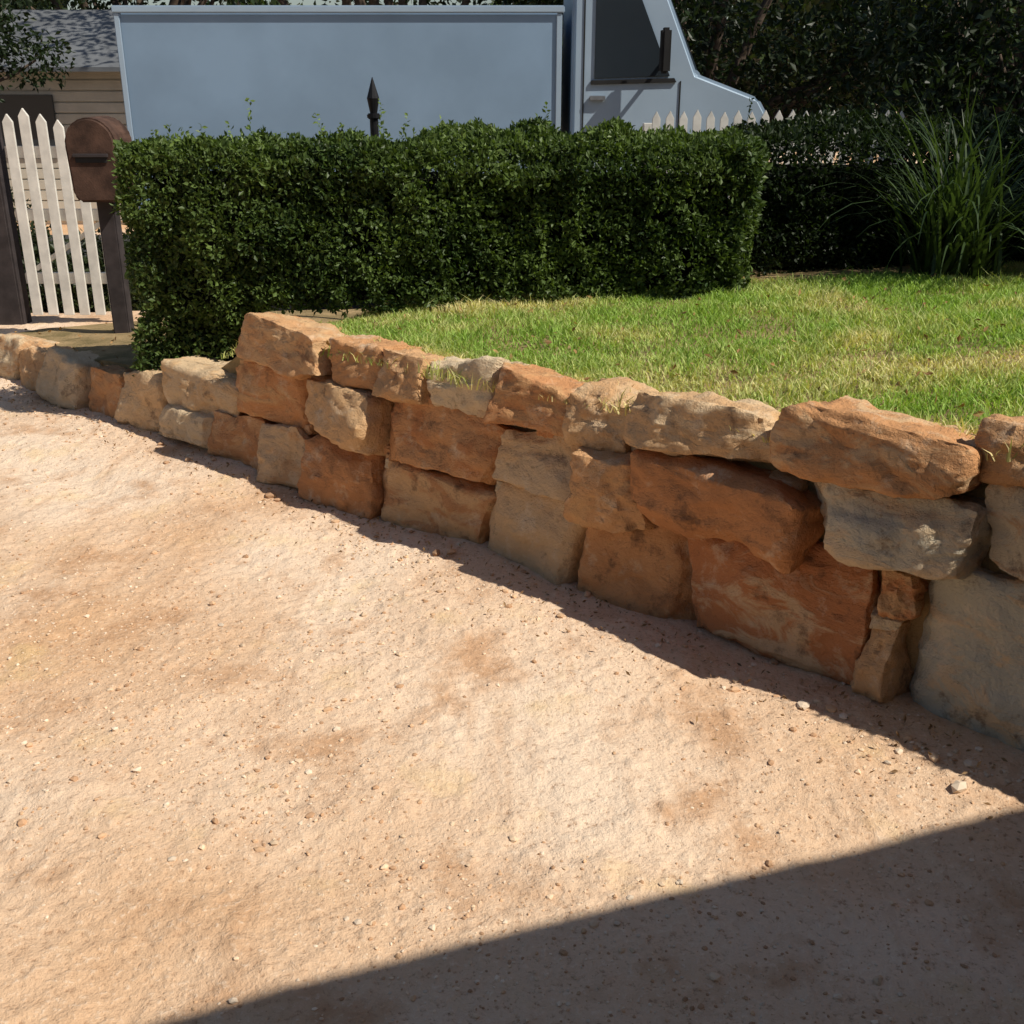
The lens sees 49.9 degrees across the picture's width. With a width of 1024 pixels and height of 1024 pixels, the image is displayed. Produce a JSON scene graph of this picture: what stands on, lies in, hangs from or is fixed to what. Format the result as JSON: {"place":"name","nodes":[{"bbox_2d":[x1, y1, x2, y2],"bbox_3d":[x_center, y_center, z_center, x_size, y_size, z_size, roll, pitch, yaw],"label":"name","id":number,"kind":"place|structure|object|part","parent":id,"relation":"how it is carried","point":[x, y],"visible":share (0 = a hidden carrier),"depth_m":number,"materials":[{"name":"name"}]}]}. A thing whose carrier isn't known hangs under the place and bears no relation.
{"place":"outdoors","nodes":[
{"label":"outdoors","id":0,"kind":"place"},
{"bbox_2d":[19,235,395,309],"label":"road","id":1,"kind":"structure","parent":0,"point":[99,237],"depth_m":10.96,"materials":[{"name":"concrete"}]},
{"bbox_2d":[111,0,768,311],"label":"truck","id":2,"kind":"object","parent":1,"relation":"on","point":[290,69],"visible":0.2,"depth_m":9.57,"materials":[{"name":"blue paint"}]},
{"bbox_3d":[1.049,-4.117,9.503,0.659,0.700,0.012,0,22,0],"label":"side window","id":3,"kind":"part","parent":2,"relation":"part of","materials":[{"name":"black glass"}]},
{"bbox_2d":[67,0,804,50],"label":"sky","id":4,"kind":"structure","parent":0,"point":[294,2],"materials":[{"name":"white"}]},
{"bbox_2d":[0,88,1023,1023],"bbox_3d":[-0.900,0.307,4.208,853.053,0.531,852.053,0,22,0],"label":"dirt driveway ground","id":5,"kind":"structure","parent":0,"point":[136,942],"depth_m":2.63,"materials":[{"name":"beige soil"}]},
{"bbox_2d":[0,0,75,102],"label":"tree","id":6,"kind":"object","parent":5,"relation":"on","point":[5,19],"visible":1,"depth_m":13.18,"materials":[{"name":"green plant"}]},
{"bbox_2d":[10,186,92,312],"bbox_3d":[-3.917,-2.030,8.658,1.113,1.122,0.841,0,22,0],"label":"shrub","id":7,"kind":"object","parent":5,"relation":"on","point":[37,261],"visible":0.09,"depth_m":8.55,"materials":[{"name":"green plant"}]},
{"bbox_2d":[0,10,138,223],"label":"weatherboard shed","id":8,"kind":"structure","parent":5,"relation":"on","point":[92,87],"depth_m":16.11,"materials":[{"name":"beige wood"}]},
{"bbox_2d":[0,95,55,155],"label":"window","id":9,"kind":"structure","parent":8,"relation":"in","point":[34,105],"depth_m":16.10,"materials":[{"name":"black glass"}]},
{"bbox_2d":[51,221,148,312],"bbox_3d":[-3.109,-1.874,8.502,1.160,0.934,0.863,0,22,0],"label":"shrub","id":10,"kind":"object","parent":5,"relation":"on","point":[134,301],"visible":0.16,"depth_m":8.38,"materials":[{"name":"green plant"}]},
{"bbox_2d":[0,0,302,9],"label":"tree","id":11,"kind":"object","parent":5,"relation":"on","point":[55,4],"visible":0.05,"depth_m":19.77,"materials":[{"name":"green plant"}]},
{"bbox_2d":[193,0,678,115],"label":"tree","id":12,"kind":"object","parent":5,"relation":"on","point":[387,2],"visible":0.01,"depth_m":16.98,"materials":[{"name":"green plant"}]},
{"bbox_2d":[5,0,1016,139],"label":"distant tree belt","id":13,"kind":"object","parent":5,"relation":"on","point":[830,4],"visible":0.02,"depth_m":34.91,"materials":[{"name":"green plant"}]},
{"bbox_2d":[0,312,1023,750],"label":"sandstone retaining wall","id":14,"kind":"structure","parent":5,"relation":"on","point":[654,502],"depth_m":3.36,"materials":[{"name":"brown stone"}]},
{"bbox_2d":[0,377,1023,828],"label":"leaf litter","id":15,"kind":"object","parent":5,"relation":"on","point":[544,601],"visible":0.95,"depth_m":3.52,"materials":[{"name":"brown plant"}]},
{"bbox_2d":[503,0,973,140],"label":"tree","id":16,"kind":"object","parent":5,"relation":"on","point":[712,32],"visible":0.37,"depth_m":15.71,"materials":[{"name":"green plant"}]},
{"bbox_2d":[833,0,1023,160],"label":"tree","id":17,"kind":"object","parent":5,"relation":"on","point":[1016,65],"visible":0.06,"depth_m":15.69,"materials":[{"name":"green plant"}]},
{"bbox_2d":[847,0,1023,164],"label":"tree","id":18,"kind":"object","parent":5,"relation":"on","point":[953,73],"visible":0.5,"depth_m":8.33,"materials":[{"name":"green plant"}]},
{"bbox_2d":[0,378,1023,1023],"bbox_3d":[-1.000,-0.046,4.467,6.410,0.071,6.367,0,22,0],"label":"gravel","id":19,"kind":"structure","parent":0,"point":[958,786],"depth_m":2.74,"materials":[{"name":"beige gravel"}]},
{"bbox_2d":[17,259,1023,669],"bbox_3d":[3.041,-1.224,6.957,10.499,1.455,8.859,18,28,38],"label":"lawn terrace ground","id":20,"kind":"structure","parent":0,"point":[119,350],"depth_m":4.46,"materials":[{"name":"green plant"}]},
{"bbox_2d":[0,125,31,324],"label":"gate post","id":21,"kind":"object","parent":20,"relation":"on","point":[14,305],"visible":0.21,"depth_m":7.45,"materials":[{"name":"brown wood"}]},
{"bbox_2d":[2,108,111,314],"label":"picket gate","id":22,"kind":"structure","parent":21,"relation":"attached to","point":[28,151],"depth_m":7.36,"materials":[{"name":"white paint"}]},
{"bbox_2d":[65,116,133,333],"bbox_3d":[-2.400,-1.586,6.610,0.289,1.483,0.340,0,22,0],"label":"letterbox","id":23,"kind":"object","parent":20,"relation":"on","point":[89,145],"visible":0.84,"depth_m":6.35,"materials":[{"name":"metal"}]},
{"bbox_2d":[367,77,379,306],"bbox_3d":[-0.780,-1.637,6.450,0.074,1.695,0.076,0,22,0],"label":"iron fence post","id":24,"kind":"object","parent":20,"relation":"on","point":[373,115],"visible":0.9,"depth_m":6.18,"materials":[{"name":"black metal"}]},
{"bbox_2d":[108,97,772,375],"bbox_3d":[-0.314,-1.306,5.348,3.129,1.328,0.938,0,22,0],"label":"clipped hedge","id":25,"kind":"object","parent":20,"relation":"on","point":[230,243],"visible":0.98,"depth_m":5.06,"materials":[{"name":"green plant"}]},
{"bbox_2d":[15,273,1023,416],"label":"fallen leaves","id":26,"kind":"object","parent":20,"relation":"on","point":[959,338],"visible":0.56,"depth_m":4.24,"materials":[{"name":"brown plant"}]},
{"bbox_2d":[642,110,907,196],"bbox_3d":[1.810,-2.001,7.783,1.820,1.590,0.146,0,22,0],"label":"picket fence","id":27,"kind":"object","parent":20,"relation":"on","point":[696,126],"visible":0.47,"depth_m":7.45,"materials":[{"name":"white paint"}]},
{"bbox_2d":[706,96,1023,275],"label":"clipped hedge","id":28,"kind":"object","parent":20,"relation":"on","point":[790,225],"visible":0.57,"depth_m":5.63,"materials":[{"name":"green plant"}]},
{"bbox_2d":[798,70,1023,280],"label":"strappy plant","id":29,"kind":"object","parent":20,"relation":"on","point":[965,245],"visible":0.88,"depth_m":5.09,"materials":[{"name":"green plant"}]},
{"bbox_2d":[936,126,1023,245],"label":"strappy plant","id":30,"kind":"object","parent":20,"relation":"on","point":[1009,199],"visible":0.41,"depth_m":5.16,"materials":[{"name":"green plant"}]}
]}

